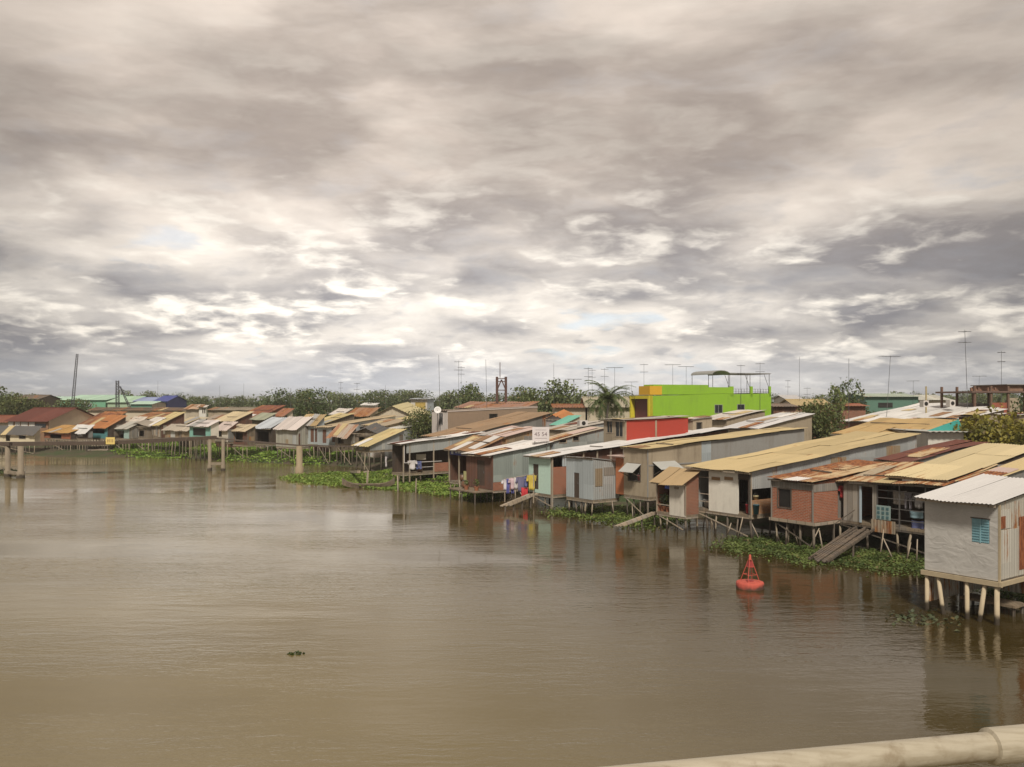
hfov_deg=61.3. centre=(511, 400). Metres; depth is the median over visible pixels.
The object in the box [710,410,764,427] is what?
stilt house
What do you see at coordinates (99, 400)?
warehouse
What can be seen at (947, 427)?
gable wall
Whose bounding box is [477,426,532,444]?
stilt house
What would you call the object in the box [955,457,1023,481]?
stilt house
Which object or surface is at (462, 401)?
broadleaf tree
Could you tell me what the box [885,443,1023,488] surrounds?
stilt house
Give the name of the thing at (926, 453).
stilt house
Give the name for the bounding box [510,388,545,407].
broadleaf tree
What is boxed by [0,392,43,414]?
broadleaf tree
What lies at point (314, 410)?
broadleaf tree
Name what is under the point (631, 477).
window
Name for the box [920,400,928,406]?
ventilator box
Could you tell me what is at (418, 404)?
window
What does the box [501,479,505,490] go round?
shirt
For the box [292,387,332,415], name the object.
broadleaf tree
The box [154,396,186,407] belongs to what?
warehouse
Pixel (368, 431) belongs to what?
stilt house
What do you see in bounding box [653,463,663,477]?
window
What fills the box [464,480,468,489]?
potted plant
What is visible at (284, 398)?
broadleaf tree
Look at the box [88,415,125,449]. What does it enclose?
stilt house
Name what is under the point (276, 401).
broadleaf tree
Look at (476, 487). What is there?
potted plant
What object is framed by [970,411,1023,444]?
leafy bush
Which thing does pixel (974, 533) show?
stilt house
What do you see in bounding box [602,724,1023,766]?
bridge railing
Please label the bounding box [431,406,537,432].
stilt house
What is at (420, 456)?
towel
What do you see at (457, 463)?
stilt house
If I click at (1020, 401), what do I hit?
broadleaf tree
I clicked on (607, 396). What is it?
coconut palm
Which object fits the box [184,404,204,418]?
stilt house
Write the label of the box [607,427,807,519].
stilt house
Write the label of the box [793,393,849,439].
broadleaf tree
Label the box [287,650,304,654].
floating plant
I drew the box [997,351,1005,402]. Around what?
aerial mast
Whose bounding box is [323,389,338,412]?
feathery tree
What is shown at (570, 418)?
stilt house
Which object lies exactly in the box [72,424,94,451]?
stilt house
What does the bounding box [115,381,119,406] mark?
lattice tower
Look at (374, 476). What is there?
water hyacinth
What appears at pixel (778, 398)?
gabled house
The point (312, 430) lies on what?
door
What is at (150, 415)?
stilt house
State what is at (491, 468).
stilt house
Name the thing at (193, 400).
broadleaf tree
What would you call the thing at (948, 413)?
stilt house
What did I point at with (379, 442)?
stilt house
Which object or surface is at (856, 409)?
gabled house
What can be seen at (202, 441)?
stilt house
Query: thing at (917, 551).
bamboo pole
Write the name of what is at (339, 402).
broadleaf tree
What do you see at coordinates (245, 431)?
stilt house
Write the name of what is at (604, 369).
aerial mast
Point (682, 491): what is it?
stilt house
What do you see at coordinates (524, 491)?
towel
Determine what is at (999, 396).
coconut palm
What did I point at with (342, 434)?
stilt house
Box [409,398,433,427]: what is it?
stilt house
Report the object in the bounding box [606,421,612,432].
window
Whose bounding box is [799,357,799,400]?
aerial mast
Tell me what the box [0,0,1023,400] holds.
sky
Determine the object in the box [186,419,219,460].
stilt house
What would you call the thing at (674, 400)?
lime building
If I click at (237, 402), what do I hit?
broadleaf tree
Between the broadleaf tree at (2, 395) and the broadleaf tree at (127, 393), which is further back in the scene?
the broadleaf tree at (127, 393)
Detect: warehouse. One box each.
[60,395,127,407]
[107,396,146,406]
[130,401,165,407]
[133,397,159,402]
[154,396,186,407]
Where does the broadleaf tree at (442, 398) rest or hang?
on the ground
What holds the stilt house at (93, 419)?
on the ground
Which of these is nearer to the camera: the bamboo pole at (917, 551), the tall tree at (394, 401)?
the bamboo pole at (917, 551)
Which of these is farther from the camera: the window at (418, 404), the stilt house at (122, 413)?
the stilt house at (122, 413)
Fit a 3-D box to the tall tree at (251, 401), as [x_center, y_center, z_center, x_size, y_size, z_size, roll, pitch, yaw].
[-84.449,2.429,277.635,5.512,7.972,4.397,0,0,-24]
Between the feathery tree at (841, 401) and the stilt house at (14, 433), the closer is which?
the feathery tree at (841, 401)
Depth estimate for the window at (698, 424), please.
66.42 m
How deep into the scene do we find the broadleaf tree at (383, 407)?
186.99 m
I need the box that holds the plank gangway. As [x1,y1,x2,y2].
[808,510,874,562]
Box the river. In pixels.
[0,454,1023,766]
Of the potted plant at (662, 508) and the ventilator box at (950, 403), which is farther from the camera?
the ventilator box at (950, 403)
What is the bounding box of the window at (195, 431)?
[192,427,205,435]
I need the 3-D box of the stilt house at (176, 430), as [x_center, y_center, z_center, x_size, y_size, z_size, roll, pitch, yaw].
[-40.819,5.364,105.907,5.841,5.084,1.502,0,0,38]
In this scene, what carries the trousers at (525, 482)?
hanging from the clothes pole at (521, 476)
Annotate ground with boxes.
[0,401,995,555]
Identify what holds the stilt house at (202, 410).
on the ground
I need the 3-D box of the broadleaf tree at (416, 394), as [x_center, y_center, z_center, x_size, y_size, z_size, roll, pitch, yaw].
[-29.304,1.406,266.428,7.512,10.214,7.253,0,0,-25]
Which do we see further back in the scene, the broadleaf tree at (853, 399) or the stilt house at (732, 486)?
the broadleaf tree at (853, 399)
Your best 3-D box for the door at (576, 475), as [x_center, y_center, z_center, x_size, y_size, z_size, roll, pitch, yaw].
[4.008,5.233,53.471,0.065,1.535,0.497,0,0,-35]
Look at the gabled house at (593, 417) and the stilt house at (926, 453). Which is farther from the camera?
the gabled house at (593, 417)
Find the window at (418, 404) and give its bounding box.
[415,402,425,408]
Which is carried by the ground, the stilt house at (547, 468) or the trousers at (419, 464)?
the stilt house at (547, 468)
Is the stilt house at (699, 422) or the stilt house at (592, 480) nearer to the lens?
the stilt house at (592, 480)
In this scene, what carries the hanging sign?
hanging from the footbridge
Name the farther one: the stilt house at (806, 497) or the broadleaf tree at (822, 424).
the broadleaf tree at (822, 424)
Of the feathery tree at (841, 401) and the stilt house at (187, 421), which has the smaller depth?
the feathery tree at (841, 401)
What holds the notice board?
attached to the stilt house at (491, 468)
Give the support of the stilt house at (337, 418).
on the ground
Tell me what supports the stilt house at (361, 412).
on the ground
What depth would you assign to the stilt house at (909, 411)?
81.09 m
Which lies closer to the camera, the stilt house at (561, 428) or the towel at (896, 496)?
the towel at (896, 496)
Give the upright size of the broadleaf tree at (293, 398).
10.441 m
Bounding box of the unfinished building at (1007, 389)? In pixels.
[935,384,1023,412]
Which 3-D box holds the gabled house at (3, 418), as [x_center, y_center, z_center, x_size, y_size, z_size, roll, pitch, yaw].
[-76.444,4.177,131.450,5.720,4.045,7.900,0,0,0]
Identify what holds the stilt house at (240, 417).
on the ground
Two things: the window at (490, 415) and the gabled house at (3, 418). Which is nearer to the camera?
the window at (490, 415)
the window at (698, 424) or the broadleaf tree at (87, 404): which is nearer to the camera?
the window at (698, 424)
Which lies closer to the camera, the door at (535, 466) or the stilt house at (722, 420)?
the door at (535, 466)
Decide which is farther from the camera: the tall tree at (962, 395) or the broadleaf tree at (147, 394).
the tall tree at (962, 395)
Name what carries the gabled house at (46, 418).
on the ground
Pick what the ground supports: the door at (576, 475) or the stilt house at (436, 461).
the stilt house at (436, 461)
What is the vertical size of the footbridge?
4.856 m
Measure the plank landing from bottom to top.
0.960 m
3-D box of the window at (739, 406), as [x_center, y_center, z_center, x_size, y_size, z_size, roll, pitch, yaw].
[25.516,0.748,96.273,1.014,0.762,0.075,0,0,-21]
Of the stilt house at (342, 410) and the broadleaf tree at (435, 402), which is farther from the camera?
the broadleaf tree at (435, 402)
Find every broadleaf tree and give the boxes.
[0,386,15,414]
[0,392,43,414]
[28,398,50,408]
[53,399,70,406]
[62,398,85,407]
[72,398,95,411]
[119,390,132,395]
[142,390,159,396]
[171,392,187,401]
[187,397,209,407]
[189,396,214,416]
[207,396,230,414]
[216,396,230,406]
[227,395,253,406]
[254,387,294,407]
[255,397,272,406]
[271,389,296,415]
[288,387,306,415]
[289,389,335,417]
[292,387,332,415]
[331,393,353,409]
[339,393,368,410]
[360,390,390,411]
[368,389,394,406]
[389,390,407,399]
[397,389,413,403]
[404,390,424,402]
[414,389,440,407]
[436,392,454,406]
[438,389,459,409]
[450,381,482,409]
[484,393,509,401]
[507,385,544,401]
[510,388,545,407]
[537,378,585,414]
[566,391,593,403]
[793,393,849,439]
[813,394,828,400]
[834,377,873,413]
[963,393,995,402]
[1005,392,1023,412]
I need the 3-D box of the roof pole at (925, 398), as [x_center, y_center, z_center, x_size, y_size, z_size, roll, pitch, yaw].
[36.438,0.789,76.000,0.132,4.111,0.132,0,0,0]
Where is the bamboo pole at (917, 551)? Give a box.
[916,539,917,560]
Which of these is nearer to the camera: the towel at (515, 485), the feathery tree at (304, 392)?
the towel at (515, 485)
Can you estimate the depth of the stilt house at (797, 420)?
70.94 m
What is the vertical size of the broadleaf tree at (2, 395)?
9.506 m
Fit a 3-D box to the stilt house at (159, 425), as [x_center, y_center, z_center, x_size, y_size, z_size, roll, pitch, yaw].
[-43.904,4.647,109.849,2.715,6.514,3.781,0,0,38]
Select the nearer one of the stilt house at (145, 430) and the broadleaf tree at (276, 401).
the stilt house at (145, 430)
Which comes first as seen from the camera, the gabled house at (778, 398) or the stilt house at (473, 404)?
the stilt house at (473, 404)
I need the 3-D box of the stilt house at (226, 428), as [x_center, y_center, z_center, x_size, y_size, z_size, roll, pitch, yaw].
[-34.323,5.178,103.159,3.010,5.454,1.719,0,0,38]
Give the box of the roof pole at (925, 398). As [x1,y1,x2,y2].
[925,386,926,412]
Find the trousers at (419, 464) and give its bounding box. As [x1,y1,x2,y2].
[416,461,421,469]
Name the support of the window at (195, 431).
in the stilt house at (202, 427)
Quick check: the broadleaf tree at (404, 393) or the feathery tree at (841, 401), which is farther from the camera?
the broadleaf tree at (404, 393)
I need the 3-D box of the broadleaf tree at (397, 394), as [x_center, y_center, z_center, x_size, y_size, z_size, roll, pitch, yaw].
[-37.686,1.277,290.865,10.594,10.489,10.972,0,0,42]
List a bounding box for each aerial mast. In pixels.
[601,368,608,387]
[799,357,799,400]
[879,356,899,416]
[958,331,970,407]
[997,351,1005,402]
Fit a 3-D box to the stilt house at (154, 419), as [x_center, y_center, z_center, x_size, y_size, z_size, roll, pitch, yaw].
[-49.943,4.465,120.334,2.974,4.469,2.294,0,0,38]
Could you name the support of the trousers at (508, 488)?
hanging from the clothes pole at (521, 476)
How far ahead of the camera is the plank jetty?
55.42 m
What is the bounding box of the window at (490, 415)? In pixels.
[489,414,497,418]
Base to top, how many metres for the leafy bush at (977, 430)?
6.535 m
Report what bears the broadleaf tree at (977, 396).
on the ground
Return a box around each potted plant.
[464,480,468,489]
[473,479,479,490]
[660,494,668,510]
[664,493,668,511]
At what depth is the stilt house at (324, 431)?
95.12 m
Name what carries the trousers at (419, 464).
hanging from the stilt house at (436, 461)
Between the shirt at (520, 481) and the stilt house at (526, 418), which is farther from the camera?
the stilt house at (526, 418)
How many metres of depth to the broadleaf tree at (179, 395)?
215.74 m
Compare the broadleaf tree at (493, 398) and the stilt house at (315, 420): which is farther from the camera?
the broadleaf tree at (493, 398)
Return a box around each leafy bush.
[401,404,431,439]
[943,403,1023,443]
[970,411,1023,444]
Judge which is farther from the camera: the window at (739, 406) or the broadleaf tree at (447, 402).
the broadleaf tree at (447, 402)
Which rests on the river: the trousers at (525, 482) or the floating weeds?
the floating weeds
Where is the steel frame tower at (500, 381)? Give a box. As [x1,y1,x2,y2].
[496,377,506,403]
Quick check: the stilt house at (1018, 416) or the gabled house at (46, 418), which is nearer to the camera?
the stilt house at (1018, 416)
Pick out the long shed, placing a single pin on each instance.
(876, 402)
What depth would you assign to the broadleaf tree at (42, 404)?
151.87 m
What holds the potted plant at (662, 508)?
on the stilt house at (682, 491)
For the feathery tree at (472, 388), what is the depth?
149.68 m
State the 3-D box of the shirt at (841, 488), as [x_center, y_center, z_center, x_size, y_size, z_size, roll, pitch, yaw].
[15.906,4.365,41.509,0.620,0.630,0.142,0,0,-25]
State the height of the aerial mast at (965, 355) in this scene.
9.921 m
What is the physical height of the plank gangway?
2.487 m
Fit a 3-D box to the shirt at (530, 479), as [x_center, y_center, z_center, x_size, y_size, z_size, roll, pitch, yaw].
[1.316,5.437,57.395,0.769,1.030,0.137,0,0,-6]
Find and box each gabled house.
[0,415,15,425]
[5,407,94,441]
[14,395,60,406]
[550,404,585,419]
[580,396,629,420]
[771,403,797,414]
[772,395,802,402]
[780,399,827,437]
[827,403,867,435]
[886,428,968,447]
[915,395,952,402]
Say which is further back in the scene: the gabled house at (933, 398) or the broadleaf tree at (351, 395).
the broadleaf tree at (351, 395)
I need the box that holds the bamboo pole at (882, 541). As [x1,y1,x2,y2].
[880,529,883,553]
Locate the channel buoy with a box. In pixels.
[736,554,763,590]
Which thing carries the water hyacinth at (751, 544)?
on the river
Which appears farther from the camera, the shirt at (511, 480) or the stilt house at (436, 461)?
the stilt house at (436, 461)
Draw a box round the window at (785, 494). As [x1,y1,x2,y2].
[777,487,791,508]
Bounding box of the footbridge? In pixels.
[0,436,351,477]
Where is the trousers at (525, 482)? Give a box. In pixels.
[524,475,527,486]
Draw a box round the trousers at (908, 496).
[904,493,911,509]
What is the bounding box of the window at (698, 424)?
[696,422,701,429]
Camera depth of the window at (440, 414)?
92.05 m
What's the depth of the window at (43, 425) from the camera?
120.27 m
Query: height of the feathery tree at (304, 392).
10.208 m
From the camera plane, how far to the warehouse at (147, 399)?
207.56 m
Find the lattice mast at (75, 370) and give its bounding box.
[71,354,77,406]
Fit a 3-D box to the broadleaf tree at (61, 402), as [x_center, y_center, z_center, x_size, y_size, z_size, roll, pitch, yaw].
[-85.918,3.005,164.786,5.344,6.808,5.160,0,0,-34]
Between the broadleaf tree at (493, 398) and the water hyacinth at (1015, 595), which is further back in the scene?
the broadleaf tree at (493, 398)
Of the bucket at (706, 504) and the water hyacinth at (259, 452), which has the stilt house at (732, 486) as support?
the bucket at (706, 504)
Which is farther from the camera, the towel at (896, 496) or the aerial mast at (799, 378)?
the aerial mast at (799, 378)
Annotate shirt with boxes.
[407,460,417,469]
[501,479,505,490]
[508,478,513,488]
[515,477,524,491]
[526,475,535,489]
[837,485,843,497]
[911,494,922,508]
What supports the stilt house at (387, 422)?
on the ground
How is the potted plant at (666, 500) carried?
on the stilt house at (682, 491)
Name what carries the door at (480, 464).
in the stilt house at (491, 468)
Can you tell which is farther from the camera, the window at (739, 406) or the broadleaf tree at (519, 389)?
the broadleaf tree at (519, 389)
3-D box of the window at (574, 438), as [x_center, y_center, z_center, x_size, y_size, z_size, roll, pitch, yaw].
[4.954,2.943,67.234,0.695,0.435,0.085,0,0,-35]
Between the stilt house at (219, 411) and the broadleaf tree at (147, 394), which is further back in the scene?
the broadleaf tree at (147, 394)
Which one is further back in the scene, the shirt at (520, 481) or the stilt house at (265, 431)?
the stilt house at (265, 431)
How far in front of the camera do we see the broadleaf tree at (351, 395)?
216.94 m
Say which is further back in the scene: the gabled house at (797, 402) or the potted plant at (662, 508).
the gabled house at (797, 402)
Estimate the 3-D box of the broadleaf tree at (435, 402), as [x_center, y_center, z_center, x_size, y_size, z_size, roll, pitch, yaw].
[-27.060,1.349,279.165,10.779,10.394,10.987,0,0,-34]
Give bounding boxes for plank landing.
[960,593,1023,616]
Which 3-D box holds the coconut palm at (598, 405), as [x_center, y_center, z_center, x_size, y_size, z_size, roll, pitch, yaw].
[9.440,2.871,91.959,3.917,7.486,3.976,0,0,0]
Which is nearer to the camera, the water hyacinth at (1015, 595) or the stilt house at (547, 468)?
the water hyacinth at (1015, 595)
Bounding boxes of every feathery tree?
[295,388,314,402]
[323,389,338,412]
[458,384,480,400]
[827,384,848,430]
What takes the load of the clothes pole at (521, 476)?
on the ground
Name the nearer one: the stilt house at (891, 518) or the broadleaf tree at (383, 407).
the stilt house at (891, 518)
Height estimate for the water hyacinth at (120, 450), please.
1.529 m
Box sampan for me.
[342,478,394,487]
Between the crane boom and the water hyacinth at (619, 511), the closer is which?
the water hyacinth at (619, 511)
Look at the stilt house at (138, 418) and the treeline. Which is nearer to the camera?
the stilt house at (138, 418)
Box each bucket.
[703,497,708,506]
[753,503,758,513]
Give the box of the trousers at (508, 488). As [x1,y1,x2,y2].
[506,478,513,493]
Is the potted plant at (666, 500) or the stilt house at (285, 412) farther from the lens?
the stilt house at (285, 412)
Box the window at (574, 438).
[572,436,578,441]
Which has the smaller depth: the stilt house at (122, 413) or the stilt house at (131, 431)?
the stilt house at (131, 431)
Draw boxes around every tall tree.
[243,397,255,406]
[351,391,379,409]
[380,392,402,407]
[958,390,971,402]
[968,393,993,403]
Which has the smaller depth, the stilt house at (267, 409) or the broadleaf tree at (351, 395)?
the stilt house at (267, 409)
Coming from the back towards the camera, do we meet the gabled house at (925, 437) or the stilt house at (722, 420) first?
the stilt house at (722, 420)
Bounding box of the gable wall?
[928,419,960,430]
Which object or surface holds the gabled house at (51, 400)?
on the ground
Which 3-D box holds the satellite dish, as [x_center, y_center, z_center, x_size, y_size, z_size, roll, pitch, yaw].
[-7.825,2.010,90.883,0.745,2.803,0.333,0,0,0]
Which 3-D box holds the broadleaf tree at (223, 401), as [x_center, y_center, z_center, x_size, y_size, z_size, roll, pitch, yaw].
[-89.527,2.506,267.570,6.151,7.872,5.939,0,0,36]
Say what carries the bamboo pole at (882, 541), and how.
in the river
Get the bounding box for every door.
[311,429,313,441]
[323,430,325,442]
[477,460,484,485]
[533,464,537,488]
[574,473,578,497]
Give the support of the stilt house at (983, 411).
on the ground
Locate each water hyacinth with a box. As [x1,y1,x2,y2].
[109,441,197,458]
[193,443,360,464]
[274,468,508,500]
[530,503,700,530]
[701,532,827,563]
[768,543,925,577]
[948,588,1023,604]
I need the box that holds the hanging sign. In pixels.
[106,436,114,443]
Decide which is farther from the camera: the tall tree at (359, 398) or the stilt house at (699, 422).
the tall tree at (359, 398)
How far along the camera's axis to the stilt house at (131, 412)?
148.32 m
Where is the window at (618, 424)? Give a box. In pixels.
[615,421,622,436]
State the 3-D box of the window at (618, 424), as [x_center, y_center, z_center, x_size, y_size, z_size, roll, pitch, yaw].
[7.789,2.054,62.665,0.075,1.164,0.976,0,0,-30]
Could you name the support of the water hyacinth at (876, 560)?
on the river
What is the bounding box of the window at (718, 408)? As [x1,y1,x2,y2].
[715,405,722,412]
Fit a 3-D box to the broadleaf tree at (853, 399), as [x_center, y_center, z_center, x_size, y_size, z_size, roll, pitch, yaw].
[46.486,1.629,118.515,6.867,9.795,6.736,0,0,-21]
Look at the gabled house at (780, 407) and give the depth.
104.00 m
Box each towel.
[416,454,425,459]
[514,477,517,488]
[521,487,527,495]
[893,490,906,504]
[910,510,923,518]
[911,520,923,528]
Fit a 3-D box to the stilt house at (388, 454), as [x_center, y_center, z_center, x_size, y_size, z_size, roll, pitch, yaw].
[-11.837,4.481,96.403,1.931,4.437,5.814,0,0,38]
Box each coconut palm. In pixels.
[582,380,636,421]
[584,393,613,421]
[986,393,1017,402]
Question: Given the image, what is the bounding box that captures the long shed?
[843,394,919,412]
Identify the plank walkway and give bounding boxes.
[614,511,656,529]
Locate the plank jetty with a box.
[500,493,537,510]
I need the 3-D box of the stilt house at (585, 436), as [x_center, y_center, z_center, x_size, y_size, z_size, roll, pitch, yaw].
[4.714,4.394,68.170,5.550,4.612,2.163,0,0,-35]
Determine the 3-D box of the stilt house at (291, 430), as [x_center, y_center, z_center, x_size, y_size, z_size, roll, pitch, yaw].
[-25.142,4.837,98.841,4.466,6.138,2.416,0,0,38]
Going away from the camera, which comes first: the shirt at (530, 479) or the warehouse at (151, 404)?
the shirt at (530, 479)
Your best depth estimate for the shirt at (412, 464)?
73.47 m
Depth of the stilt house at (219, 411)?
143.31 m
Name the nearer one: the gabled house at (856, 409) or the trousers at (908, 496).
the trousers at (908, 496)
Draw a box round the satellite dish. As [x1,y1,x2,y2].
[434,407,440,431]
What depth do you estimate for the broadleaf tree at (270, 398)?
238.97 m
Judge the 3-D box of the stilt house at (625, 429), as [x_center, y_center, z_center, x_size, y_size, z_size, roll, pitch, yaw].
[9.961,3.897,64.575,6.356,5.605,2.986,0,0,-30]
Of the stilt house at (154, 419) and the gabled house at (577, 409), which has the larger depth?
the stilt house at (154, 419)
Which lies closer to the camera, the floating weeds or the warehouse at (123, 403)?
the floating weeds
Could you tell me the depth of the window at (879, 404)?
129.95 m
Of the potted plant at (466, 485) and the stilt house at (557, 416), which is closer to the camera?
the potted plant at (466, 485)
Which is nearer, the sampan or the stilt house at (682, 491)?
the stilt house at (682, 491)
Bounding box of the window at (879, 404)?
[878,403,892,406]
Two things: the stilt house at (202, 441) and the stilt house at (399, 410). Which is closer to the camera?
the stilt house at (399, 410)
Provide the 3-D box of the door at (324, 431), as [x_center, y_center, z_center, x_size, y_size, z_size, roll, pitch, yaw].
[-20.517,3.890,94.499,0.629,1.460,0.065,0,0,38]
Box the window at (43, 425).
[35,424,45,427]
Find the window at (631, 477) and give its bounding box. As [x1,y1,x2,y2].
[628,463,640,481]
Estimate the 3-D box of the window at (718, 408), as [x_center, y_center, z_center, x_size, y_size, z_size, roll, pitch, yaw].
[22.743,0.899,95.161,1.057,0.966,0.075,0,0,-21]
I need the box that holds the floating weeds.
[886,608,960,630]
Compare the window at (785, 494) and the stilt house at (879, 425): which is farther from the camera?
the stilt house at (879, 425)
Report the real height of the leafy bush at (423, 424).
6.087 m
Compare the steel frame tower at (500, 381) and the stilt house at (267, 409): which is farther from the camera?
the stilt house at (267, 409)
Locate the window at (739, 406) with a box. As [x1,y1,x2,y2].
[737,404,744,409]
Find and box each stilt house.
[0,425,41,453]
[41,425,78,449]
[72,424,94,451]
[78,413,119,445]
[86,407,185,420]
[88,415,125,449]
[103,411,125,414]
[110,421,138,449]
[127,419,152,450]
[130,411,172,419]
[130,416,146,421]
[147,417,161,443]
[149,412,184,452]
[161,424,189,458]
[180,417,201,447]
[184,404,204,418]
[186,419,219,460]
[197,405,208,416]
[200,417,208,444]
[207,407,255,416]
[207,414,223,442]
[215,411,253,447]
[215,421,237,457]
[230,424,256,457]
[247,405,284,416]
[248,412,275,447]
[255,417,287,450]
[273,416,312,458]
[275,408,294,417]
[304,414,326,457]
[314,413,353,452]
[314,415,396,463]
[326,423,357,465]
[329,408,352,414]
[348,407,379,419]
[351,428,405,471]
[352,422,388,465]
[361,403,378,407]
[362,418,406,457]
[371,402,425,418]
[385,423,420,457]
[387,431,482,482]
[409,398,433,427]
[420,411,552,437]
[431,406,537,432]
[444,435,503,493]
[448,440,552,504]
[453,401,539,408]
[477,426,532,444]
[523,427,732,508]
[544,409,573,426]
[549,415,581,426]
[549,420,603,435]
[549,426,603,449]
[565,456,618,515]
[600,415,687,446]
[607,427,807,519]
[649,466,702,532]
[686,431,920,538]
[687,415,711,435]
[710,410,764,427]
[723,412,814,440]
[767,459,894,548]
[830,418,960,435]
[836,462,997,554]
[844,403,988,428]
[874,439,987,461]
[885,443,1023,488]
[913,406,999,419]
[914,473,1023,625]
[954,408,1005,435]
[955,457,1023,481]
[997,412,1023,426]
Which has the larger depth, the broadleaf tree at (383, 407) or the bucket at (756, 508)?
the broadleaf tree at (383, 407)
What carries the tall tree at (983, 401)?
on the ground
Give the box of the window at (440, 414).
[439,413,442,424]
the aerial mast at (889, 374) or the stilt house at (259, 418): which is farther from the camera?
the stilt house at (259, 418)
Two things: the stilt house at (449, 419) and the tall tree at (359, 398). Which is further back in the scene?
the tall tree at (359, 398)
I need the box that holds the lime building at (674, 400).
[630,370,770,417]
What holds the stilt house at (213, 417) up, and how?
on the ground
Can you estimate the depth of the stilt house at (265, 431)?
105.68 m
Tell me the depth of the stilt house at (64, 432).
113.57 m
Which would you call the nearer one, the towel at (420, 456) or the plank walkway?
the plank walkway
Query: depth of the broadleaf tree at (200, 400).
231.58 m
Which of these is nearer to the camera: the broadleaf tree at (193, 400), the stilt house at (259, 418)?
the stilt house at (259, 418)
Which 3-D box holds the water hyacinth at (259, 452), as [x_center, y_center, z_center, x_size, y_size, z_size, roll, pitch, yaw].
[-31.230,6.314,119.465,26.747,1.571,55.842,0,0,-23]
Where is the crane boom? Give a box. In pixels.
[119,386,130,406]
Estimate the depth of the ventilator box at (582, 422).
71.65 m
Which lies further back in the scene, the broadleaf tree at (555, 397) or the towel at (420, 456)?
the broadleaf tree at (555, 397)
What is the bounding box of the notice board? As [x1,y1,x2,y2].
[532,427,548,450]
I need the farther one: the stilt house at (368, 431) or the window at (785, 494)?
the stilt house at (368, 431)
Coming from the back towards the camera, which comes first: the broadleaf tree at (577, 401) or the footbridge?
the broadleaf tree at (577, 401)
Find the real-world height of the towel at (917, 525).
0.450 m
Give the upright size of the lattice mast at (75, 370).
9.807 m
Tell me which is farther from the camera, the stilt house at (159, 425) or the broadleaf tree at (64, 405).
the broadleaf tree at (64, 405)
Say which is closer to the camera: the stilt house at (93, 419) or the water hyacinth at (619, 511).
the water hyacinth at (619, 511)
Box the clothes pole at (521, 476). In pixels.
[504,473,533,502]
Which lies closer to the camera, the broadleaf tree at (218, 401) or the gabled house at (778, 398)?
the gabled house at (778, 398)
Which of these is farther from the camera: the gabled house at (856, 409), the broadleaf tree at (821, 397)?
the broadleaf tree at (821, 397)
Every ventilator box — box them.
[577,420,587,425]
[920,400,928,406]
[946,400,954,406]
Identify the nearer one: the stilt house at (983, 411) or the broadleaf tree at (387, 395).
the stilt house at (983, 411)
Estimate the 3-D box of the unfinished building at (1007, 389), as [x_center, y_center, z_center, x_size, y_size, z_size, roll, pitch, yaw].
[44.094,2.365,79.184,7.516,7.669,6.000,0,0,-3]
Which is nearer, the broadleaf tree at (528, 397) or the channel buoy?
the channel buoy
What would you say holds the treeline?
on the ground
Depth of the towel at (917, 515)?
38.63 m
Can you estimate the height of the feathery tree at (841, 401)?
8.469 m
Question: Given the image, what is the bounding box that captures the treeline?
[138,393,1005,412]

